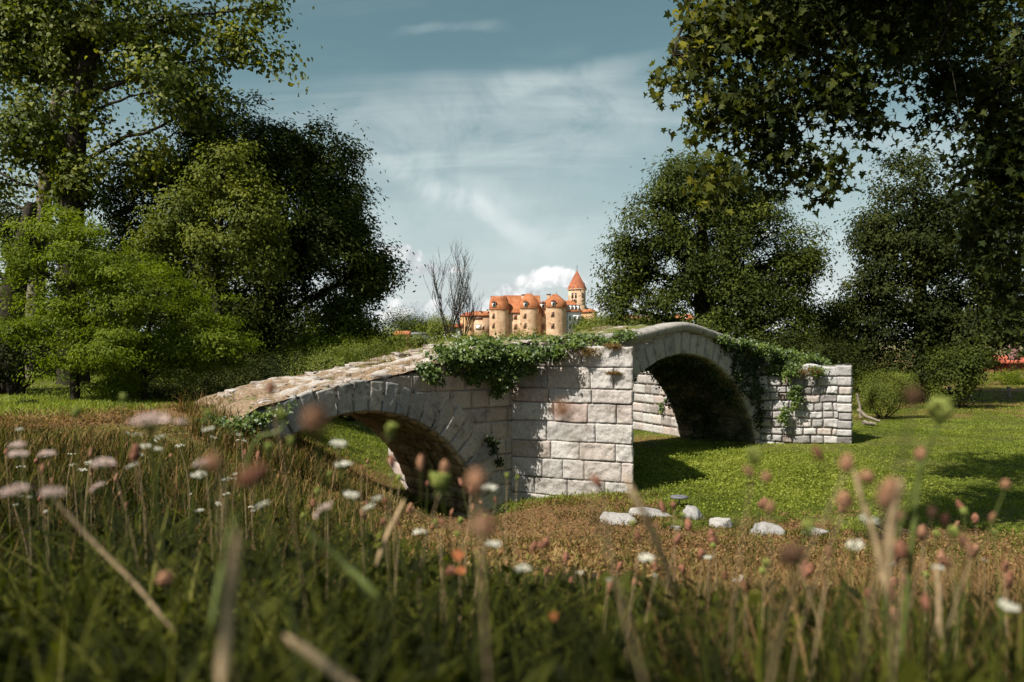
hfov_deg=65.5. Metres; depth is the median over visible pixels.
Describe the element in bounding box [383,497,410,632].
plantain
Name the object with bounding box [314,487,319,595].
wild carrot
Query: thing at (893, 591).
plantain
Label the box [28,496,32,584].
wild carrot
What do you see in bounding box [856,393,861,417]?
wooden post
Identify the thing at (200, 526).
wild carrot
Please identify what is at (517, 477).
wild carrot
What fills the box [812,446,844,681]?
plantain
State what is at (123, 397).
plantain
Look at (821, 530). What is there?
rock
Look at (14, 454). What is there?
yarrow
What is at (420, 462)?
plantain
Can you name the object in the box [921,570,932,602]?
wild carrot
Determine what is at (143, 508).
wild carrot
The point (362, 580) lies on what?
grass blade
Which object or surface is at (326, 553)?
plantain
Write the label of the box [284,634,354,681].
dry stalk
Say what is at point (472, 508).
plantain
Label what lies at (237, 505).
wild carrot
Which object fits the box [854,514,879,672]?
wild carrot
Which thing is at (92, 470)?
plantain
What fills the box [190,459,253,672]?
yarrow
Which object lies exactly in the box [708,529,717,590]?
plantain
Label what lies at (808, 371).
moss tuft
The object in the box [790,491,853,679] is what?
plantain
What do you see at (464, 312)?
bare tree
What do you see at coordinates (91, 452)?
plantain
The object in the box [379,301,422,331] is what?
tree
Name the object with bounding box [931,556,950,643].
plantain
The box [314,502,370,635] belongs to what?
yarrow
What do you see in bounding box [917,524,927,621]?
plantain
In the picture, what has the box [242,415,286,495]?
curled stem
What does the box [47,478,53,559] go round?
plantain
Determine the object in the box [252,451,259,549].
plantain
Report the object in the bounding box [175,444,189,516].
wild carrot
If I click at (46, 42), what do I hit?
plane tree
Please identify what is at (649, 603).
wild carrot
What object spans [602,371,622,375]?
moss tuft
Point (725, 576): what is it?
plantain
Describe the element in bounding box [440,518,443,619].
plantain
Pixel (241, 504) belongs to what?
wild carrot
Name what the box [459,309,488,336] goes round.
castle wing
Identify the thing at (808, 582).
dry stems
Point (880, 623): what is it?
wild carrot
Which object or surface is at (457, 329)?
house
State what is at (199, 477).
wild carrot
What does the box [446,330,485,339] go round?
distant tree
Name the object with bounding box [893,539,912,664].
plantain
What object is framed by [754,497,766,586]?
plantain
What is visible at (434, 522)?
wild carrot
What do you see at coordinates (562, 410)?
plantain
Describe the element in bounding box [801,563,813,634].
plantain
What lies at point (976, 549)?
plantain
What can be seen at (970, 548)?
plantain
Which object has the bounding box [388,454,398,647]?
plantain
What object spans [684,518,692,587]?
plantain
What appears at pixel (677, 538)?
plantain
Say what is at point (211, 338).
locust tree
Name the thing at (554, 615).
dead leaf
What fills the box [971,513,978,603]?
plantain
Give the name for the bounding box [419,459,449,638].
plantain
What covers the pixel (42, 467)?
plantain
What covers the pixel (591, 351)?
moss tuft
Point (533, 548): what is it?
plantain
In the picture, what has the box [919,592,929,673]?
plantain
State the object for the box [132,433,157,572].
wild carrot
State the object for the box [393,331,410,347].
shed
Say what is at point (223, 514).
wild carrot
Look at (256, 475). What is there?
plantain
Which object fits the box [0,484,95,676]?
yarrow
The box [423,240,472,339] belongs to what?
bare tree
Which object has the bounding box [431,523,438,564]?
plantain
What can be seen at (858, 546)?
wild carrot
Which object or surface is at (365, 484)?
bank weeds
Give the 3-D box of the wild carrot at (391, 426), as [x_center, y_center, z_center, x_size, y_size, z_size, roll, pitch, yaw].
[-0.212,0.406,1.240,0.042,0.588,0.316,0,0,-13]
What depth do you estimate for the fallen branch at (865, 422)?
24.74 m
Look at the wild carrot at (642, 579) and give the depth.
1.71 m
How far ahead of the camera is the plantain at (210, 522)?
1.97 m
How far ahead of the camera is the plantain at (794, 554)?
0.58 m
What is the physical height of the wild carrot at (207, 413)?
0.613 m
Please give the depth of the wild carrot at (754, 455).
1.01 m
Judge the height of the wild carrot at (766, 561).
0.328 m
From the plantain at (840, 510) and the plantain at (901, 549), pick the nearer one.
the plantain at (901, 549)
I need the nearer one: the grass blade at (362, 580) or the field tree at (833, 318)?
the grass blade at (362, 580)
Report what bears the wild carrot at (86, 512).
on the ground at (174, 415)
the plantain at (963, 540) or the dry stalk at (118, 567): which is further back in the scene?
the plantain at (963, 540)
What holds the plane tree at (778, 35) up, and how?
on the ground at (174, 415)
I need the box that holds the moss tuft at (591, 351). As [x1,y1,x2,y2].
[574,343,606,359]
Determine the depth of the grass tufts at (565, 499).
10.43 m
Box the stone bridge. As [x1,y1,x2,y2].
[196,322,852,519]
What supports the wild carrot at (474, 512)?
on the ground at (174, 415)
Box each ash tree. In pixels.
[32,87,425,386]
[579,146,844,356]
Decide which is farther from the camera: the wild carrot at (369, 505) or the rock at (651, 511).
the rock at (651, 511)
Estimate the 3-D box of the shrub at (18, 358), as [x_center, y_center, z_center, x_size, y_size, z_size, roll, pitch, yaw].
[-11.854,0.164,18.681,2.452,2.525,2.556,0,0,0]
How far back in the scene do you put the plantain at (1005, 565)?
1.50 m
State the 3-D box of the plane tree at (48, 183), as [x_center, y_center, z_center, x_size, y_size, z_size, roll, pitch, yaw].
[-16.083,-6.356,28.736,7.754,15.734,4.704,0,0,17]
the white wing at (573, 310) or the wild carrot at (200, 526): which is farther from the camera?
the white wing at (573, 310)
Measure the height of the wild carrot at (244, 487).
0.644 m
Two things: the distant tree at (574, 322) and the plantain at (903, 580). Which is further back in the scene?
the distant tree at (574, 322)
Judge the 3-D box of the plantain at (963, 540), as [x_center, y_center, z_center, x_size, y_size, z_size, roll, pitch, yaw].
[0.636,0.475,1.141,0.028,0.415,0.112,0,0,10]
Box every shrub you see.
[0,296,67,395]
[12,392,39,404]
[43,312,170,374]
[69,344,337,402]
[256,302,381,370]
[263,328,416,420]
[390,332,428,347]
[569,310,693,332]
[741,320,892,408]
[851,355,923,418]
[910,333,1005,407]
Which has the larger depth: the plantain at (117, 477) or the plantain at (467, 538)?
the plantain at (117, 477)
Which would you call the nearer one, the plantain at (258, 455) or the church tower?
the plantain at (258, 455)
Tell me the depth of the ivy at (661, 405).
24.54 m
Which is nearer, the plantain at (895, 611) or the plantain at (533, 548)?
the plantain at (895, 611)
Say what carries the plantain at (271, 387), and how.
on the ground at (174, 415)
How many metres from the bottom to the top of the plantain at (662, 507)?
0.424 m
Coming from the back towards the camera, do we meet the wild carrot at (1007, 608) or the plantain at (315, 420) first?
the wild carrot at (1007, 608)
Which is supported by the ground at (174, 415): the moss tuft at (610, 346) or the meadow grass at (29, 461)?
the meadow grass at (29, 461)
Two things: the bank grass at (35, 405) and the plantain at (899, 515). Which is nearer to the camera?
the plantain at (899, 515)
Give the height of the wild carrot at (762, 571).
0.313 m
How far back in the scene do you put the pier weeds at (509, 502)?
15.00 m
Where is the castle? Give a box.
[489,291,566,337]
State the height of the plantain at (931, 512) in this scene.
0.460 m
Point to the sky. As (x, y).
(497, 127)
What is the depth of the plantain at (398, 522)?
1.74 m
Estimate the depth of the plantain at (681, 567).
2.49 m
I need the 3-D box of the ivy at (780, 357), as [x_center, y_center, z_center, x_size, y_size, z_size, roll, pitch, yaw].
[7.025,1.038,21.746,4.667,2.539,2.303,0,0,-18]
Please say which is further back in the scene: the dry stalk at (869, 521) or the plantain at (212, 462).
the dry stalk at (869, 521)
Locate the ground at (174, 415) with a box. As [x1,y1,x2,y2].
[0,339,1023,680]
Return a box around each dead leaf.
[445,565,456,574]
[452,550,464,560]
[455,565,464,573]
[549,612,557,619]
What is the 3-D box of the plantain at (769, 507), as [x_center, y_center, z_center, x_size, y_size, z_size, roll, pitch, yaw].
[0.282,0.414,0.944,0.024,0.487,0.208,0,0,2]
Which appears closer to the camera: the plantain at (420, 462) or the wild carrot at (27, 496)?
the plantain at (420, 462)
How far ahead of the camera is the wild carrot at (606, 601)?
1.40 m
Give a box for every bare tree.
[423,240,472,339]
[446,262,486,337]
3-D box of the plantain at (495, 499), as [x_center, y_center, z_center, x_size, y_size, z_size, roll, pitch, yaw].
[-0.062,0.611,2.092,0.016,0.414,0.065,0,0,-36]
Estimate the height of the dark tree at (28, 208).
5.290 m
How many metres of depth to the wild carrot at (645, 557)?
1.41 m
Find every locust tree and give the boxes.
[0,202,199,400]
[54,257,284,401]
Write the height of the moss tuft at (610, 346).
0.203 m
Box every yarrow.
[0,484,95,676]
[6,441,69,601]
[6,451,80,623]
[38,450,139,637]
[39,487,66,678]
[89,458,151,629]
[89,482,150,606]
[126,411,186,659]
[174,419,216,651]
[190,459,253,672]
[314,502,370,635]
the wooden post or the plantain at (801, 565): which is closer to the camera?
the plantain at (801, 565)
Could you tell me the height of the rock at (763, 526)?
0.460 m
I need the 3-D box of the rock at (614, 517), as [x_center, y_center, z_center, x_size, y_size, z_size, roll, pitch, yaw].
[1.614,2.791,12.105,0.601,0.390,0.360,0,0,0]
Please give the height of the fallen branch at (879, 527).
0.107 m
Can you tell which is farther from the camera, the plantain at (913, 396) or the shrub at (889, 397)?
the shrub at (889, 397)
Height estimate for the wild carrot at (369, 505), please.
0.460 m
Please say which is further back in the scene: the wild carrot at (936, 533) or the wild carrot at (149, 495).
the wild carrot at (149, 495)
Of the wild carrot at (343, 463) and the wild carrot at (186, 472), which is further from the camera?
the wild carrot at (186, 472)
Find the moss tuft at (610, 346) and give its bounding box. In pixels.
[602,341,624,351]
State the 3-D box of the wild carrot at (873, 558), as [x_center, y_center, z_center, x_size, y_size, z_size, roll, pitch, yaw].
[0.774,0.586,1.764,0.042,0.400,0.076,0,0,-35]
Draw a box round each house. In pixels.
[446,323,462,338]
[676,314,693,321]
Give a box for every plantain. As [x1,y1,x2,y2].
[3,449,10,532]
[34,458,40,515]
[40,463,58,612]
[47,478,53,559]
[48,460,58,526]
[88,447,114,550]
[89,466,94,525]
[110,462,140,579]
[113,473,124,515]
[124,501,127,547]
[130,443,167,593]
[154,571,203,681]
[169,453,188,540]
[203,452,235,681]
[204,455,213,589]
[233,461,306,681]
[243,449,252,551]
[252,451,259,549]
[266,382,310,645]
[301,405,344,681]
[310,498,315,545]
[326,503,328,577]
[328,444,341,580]
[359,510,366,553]
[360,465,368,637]
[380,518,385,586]
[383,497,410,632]
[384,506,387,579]
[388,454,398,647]
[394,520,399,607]
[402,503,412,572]
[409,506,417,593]
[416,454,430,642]
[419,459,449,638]
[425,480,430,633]
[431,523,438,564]
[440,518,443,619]
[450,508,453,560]
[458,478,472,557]
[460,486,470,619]
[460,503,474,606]
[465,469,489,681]
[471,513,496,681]
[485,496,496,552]
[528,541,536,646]
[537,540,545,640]
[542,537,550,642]
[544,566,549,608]
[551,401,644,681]
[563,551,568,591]
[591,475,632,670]
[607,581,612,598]
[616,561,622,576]
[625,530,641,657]
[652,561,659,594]
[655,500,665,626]
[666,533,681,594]
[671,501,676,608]
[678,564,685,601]
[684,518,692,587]
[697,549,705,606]
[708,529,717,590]
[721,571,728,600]
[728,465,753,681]
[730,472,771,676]
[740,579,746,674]
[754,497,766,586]
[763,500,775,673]
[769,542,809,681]
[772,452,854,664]
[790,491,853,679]
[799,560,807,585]
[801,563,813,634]
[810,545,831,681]
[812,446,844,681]
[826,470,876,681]
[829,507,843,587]
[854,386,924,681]
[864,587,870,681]
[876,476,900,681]
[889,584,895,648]
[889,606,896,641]
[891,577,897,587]
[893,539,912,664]
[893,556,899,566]
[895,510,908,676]
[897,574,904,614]
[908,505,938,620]
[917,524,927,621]
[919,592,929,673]
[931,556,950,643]
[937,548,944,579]
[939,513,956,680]
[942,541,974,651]
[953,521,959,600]
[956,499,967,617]
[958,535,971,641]
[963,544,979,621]
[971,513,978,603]
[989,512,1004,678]
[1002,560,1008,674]
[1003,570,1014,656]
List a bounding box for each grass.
[0,371,1023,414]
[0,392,449,515]
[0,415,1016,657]
[0,421,457,547]
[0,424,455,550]
[0,430,1023,681]
[0,522,1023,681]
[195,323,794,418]
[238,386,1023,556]
[589,505,841,535]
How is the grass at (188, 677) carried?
on the ground at (174, 415)
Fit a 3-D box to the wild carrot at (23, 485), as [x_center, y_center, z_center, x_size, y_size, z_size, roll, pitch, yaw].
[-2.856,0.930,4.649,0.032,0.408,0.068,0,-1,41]
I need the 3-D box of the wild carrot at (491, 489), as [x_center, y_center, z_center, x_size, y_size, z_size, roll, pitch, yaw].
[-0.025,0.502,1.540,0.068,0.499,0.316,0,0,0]
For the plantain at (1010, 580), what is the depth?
1.58 m
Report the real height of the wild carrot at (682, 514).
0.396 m
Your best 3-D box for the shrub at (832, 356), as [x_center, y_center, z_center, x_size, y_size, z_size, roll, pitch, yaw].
[12.227,1.261,32.308,7.584,4.138,3.876,0,0,-13]
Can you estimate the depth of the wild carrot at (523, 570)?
1.21 m
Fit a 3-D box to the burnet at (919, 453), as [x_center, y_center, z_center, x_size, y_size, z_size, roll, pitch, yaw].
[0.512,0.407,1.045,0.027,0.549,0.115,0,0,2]
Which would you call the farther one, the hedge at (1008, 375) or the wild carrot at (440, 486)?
the hedge at (1008, 375)
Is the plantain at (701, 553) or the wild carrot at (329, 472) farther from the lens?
the wild carrot at (329, 472)
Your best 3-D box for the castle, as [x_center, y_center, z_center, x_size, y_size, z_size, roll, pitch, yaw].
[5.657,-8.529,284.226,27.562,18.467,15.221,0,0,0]
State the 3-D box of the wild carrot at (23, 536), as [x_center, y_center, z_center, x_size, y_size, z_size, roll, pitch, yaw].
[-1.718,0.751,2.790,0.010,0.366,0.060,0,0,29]
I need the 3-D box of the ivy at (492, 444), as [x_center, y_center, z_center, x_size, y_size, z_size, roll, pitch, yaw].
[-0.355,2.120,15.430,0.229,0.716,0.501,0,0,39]
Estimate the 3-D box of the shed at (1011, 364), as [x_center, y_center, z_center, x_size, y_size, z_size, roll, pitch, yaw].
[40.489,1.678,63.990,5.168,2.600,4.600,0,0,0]
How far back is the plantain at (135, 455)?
1.50 m
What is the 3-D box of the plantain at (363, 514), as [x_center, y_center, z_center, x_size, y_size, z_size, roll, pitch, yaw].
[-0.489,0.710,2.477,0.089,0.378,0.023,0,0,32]
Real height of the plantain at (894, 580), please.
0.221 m
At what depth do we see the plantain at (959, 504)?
1.96 m
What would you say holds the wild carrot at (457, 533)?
on the ground at (174, 415)
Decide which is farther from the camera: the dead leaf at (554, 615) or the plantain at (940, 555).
the plantain at (940, 555)
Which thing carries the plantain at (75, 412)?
on the ground at (174, 415)
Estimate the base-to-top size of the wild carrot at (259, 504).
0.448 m
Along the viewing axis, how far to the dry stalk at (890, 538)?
0.70 m
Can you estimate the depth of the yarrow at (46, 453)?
1.46 m
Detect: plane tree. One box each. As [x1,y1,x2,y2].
[0,0,322,385]
[0,1,172,378]
[643,0,1023,359]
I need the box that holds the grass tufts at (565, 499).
[0,405,1023,585]
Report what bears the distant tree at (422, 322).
on the ground at (174, 415)
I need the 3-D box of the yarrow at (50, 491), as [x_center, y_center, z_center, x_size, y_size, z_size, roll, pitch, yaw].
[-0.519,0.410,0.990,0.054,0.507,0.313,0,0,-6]
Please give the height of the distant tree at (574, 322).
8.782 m
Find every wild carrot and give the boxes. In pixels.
[13,428,30,572]
[13,504,29,576]
[19,465,25,504]
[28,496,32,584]
[44,455,53,547]
[66,453,76,528]
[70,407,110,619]
[71,464,79,536]
[80,468,88,512]
[84,460,90,536]
[85,460,93,576]
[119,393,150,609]
[125,463,183,582]
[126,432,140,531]
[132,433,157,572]
[138,453,145,559]
[139,444,181,575]
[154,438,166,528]
[154,447,198,582]
[155,434,164,557]
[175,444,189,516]
[185,471,211,642]
[196,509,202,568]
[202,427,238,576]
[203,409,254,624]
[219,477,228,560]
[231,477,239,530]
[232,473,236,546]
[236,434,243,573]
[241,438,246,535]
[255,501,283,642]
[257,409,286,642]
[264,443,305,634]
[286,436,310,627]
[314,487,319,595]
[327,470,339,592]
[329,440,352,643]
[334,461,370,584]
[345,491,382,594]
[362,422,397,649]
[363,503,393,637]
[372,495,398,637]
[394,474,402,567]
[413,529,426,641]
[429,471,456,670]
[432,519,446,643]
[455,531,459,621]
[457,517,466,584]
[469,513,486,636]
[470,510,475,589]
[485,484,516,635]
[486,541,508,664]
[504,472,509,584]
[513,474,519,588]
[515,564,540,660]
[603,578,610,637]
[613,520,635,642]
[638,530,655,639]
[638,553,654,656]
[643,574,655,643]
[669,512,685,600]
[703,556,711,610]
[704,542,717,595]
[708,446,762,662]
[759,567,765,653]
[761,558,769,616]
[762,519,815,660]
[798,564,822,649]
[817,540,863,675]
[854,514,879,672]
[867,523,874,618]
[870,562,895,667]
[882,396,954,671]
[909,565,944,659]
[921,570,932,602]
[923,529,940,614]
[945,525,959,662]
[952,507,969,625]
[964,599,1019,681]
[991,529,1000,629]
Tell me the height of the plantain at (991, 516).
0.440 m
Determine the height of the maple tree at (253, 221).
7.593 m
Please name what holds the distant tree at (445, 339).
on the ground at (174, 415)
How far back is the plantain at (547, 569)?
2.45 m
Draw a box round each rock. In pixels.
[600,512,638,525]
[629,507,671,516]
[683,505,704,519]
[709,517,732,527]
[750,521,784,535]
[802,527,828,534]
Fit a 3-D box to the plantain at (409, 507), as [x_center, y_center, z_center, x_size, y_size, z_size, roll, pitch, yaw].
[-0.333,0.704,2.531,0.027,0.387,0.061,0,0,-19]
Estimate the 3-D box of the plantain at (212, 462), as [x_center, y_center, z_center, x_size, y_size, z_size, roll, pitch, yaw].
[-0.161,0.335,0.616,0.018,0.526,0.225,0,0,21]
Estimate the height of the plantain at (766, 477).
0.518 m
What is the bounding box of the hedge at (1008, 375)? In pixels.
[979,362,1023,385]
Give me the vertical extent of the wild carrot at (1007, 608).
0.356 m
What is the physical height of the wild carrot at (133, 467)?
0.503 m
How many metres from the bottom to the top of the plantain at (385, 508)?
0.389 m
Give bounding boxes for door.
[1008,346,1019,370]
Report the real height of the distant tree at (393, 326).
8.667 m
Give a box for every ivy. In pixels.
[198,400,297,445]
[413,327,641,400]
[484,432,503,467]
[634,355,751,441]
[657,398,667,413]
[713,332,839,426]
[720,336,789,439]
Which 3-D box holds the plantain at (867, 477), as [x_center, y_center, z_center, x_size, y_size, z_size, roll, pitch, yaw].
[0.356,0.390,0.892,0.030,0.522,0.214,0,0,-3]
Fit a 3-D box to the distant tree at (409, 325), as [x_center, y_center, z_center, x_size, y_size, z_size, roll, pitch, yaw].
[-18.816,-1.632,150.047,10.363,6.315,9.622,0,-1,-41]
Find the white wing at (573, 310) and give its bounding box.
[566,301,582,333]
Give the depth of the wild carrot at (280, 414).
1.19 m
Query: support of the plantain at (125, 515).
on the ground at (174, 415)
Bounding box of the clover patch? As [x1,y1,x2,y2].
[574,440,1023,520]
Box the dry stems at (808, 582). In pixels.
[575,541,1023,681]
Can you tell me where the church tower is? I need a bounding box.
[567,271,586,310]
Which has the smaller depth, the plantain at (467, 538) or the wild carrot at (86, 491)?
the plantain at (467, 538)
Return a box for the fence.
[947,386,1023,398]
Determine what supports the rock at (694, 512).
on the ground at (174, 415)
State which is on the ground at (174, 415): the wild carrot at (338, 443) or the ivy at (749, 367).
the wild carrot at (338, 443)
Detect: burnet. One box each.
[896,447,929,681]
[944,479,1011,669]
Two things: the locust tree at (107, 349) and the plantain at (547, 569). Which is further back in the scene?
the locust tree at (107, 349)
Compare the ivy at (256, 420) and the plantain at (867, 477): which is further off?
the ivy at (256, 420)
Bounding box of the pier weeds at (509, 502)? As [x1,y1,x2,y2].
[497,476,669,510]
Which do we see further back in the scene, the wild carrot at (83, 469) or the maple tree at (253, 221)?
the maple tree at (253, 221)
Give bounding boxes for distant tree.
[371,323,419,351]
[373,313,412,344]
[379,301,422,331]
[389,316,428,338]
[396,312,443,341]
[406,306,472,344]
[423,326,483,343]
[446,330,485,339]
[464,325,510,338]
[499,323,551,338]
[559,311,599,331]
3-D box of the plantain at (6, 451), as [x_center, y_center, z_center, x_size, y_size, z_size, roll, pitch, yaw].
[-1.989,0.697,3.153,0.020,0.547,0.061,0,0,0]
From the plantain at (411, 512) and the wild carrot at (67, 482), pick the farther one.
the wild carrot at (67, 482)
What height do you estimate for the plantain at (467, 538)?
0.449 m
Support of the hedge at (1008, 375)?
on the ground at (174, 415)
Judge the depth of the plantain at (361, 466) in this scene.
1.95 m
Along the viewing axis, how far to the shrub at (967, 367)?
32.65 m
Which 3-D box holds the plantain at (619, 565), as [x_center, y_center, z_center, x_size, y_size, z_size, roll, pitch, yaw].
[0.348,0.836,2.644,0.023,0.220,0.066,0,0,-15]
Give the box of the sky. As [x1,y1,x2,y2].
[0,0,1023,337]
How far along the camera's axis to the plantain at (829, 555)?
1.03 m
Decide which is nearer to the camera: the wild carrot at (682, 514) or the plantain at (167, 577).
the plantain at (167, 577)
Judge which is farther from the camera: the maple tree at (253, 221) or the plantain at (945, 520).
the maple tree at (253, 221)
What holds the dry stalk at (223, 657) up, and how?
on the grass at (188, 677)
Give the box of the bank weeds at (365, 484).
[136,389,410,516]
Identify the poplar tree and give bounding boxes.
[821,140,1023,401]
[975,276,1023,355]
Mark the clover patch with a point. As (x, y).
(724, 476)
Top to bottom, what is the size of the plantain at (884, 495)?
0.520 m
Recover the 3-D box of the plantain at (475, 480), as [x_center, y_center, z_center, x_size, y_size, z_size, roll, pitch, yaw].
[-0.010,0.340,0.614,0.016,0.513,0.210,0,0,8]
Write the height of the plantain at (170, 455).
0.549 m
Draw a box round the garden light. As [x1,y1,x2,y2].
[670,495,687,504]
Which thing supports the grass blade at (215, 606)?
on the grass at (188, 677)
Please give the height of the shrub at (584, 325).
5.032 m
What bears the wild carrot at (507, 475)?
on the ground at (174, 415)
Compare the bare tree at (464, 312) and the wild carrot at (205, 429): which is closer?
the wild carrot at (205, 429)
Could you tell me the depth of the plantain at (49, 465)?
3.88 m
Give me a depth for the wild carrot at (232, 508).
2.58 m
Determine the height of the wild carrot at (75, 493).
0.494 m
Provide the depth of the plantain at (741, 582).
1.39 m
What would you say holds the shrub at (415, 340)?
on the ground at (174, 415)
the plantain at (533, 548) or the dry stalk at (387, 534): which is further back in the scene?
the plantain at (533, 548)
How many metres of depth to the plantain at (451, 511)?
2.70 m
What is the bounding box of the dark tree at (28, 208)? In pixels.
[0,194,65,393]
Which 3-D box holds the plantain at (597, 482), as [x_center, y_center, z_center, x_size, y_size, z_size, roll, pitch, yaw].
[0.160,0.413,1.044,0.017,0.507,0.242,0,0,31]
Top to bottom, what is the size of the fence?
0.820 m
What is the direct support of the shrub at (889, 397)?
on the ground at (174, 415)
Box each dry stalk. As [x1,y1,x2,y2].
[53,499,174,631]
[216,526,241,681]
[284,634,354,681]
[376,498,404,565]
[624,474,673,597]
[853,469,886,597]
[885,479,903,586]
[935,565,941,639]
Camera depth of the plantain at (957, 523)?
2.29 m
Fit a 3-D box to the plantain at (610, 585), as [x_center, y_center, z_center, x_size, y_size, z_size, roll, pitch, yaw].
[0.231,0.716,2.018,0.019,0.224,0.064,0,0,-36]
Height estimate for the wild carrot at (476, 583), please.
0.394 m
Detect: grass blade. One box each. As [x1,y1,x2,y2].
[208,510,236,628]
[300,524,378,597]
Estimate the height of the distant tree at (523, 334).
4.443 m
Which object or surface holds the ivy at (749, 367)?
attached to the stone bridge
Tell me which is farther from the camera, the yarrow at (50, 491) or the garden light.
the garden light
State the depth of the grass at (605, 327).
16.47 m
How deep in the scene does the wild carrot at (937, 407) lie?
0.96 m
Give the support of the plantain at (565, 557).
on the ground at (174, 415)
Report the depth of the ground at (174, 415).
15.46 m
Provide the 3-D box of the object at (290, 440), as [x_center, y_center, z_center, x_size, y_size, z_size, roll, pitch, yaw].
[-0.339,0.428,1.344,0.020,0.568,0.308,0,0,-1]
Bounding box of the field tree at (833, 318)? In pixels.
[796,292,905,381]
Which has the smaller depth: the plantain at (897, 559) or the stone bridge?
the plantain at (897, 559)
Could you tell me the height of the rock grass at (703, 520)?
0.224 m
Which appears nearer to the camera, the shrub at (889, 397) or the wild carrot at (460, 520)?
the wild carrot at (460, 520)
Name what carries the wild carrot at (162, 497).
on the ground at (174, 415)
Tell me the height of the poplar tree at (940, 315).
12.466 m
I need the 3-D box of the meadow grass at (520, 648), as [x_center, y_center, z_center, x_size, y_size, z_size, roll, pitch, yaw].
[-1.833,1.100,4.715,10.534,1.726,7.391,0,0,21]
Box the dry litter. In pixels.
[0,401,1023,599]
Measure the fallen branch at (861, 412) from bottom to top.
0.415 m
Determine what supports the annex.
on the ground at (174, 415)
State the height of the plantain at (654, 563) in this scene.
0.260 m
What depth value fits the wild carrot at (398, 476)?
2.36 m
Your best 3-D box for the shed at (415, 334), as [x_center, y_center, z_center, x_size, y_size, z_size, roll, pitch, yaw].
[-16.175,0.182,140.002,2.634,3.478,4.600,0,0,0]
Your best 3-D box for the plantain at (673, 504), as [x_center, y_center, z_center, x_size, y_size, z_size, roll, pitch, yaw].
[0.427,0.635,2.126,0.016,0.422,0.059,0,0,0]
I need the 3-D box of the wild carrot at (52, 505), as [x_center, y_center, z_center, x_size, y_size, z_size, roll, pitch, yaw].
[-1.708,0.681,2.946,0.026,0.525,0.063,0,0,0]
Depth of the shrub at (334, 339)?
24.42 m
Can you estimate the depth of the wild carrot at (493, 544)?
1.31 m
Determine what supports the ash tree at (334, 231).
on the ground at (174, 415)
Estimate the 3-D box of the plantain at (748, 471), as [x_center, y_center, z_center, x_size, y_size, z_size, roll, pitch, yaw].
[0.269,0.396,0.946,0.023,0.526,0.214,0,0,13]
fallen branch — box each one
[857,408,879,421]
[862,420,875,425]
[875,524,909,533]
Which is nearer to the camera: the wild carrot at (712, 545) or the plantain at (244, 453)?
the wild carrot at (712, 545)
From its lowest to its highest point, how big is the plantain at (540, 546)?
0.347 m
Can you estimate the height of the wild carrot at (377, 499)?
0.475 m
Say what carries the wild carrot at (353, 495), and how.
on the ground at (174, 415)
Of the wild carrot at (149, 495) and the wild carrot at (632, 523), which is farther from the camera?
the wild carrot at (149, 495)
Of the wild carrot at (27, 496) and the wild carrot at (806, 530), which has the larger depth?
the wild carrot at (27, 496)
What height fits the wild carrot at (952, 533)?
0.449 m
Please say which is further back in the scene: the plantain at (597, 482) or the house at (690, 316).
the house at (690, 316)
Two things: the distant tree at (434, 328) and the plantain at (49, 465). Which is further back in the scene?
the distant tree at (434, 328)
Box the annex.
[581,308,596,320]
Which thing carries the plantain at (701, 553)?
on the ground at (174, 415)
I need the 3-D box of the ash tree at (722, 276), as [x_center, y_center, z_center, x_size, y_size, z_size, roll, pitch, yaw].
[9.271,-3.043,36.624,12.424,12.077,6.364,0,0,0]
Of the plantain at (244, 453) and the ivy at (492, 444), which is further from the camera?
the ivy at (492, 444)
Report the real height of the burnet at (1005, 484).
0.493 m
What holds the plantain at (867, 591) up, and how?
on the ground at (174, 415)
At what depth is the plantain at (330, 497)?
2.44 m
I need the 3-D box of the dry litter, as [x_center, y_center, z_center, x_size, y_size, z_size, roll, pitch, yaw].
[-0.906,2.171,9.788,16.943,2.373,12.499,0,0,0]
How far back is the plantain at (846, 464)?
0.76 m
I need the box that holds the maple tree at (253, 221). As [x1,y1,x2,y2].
[107,133,313,392]
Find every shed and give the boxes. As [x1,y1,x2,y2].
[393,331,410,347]
[411,332,427,347]
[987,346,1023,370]
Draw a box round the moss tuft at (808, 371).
[797,367,822,375]
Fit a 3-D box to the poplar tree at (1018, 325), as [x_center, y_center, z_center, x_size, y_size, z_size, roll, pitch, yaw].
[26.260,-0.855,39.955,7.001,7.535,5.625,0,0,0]

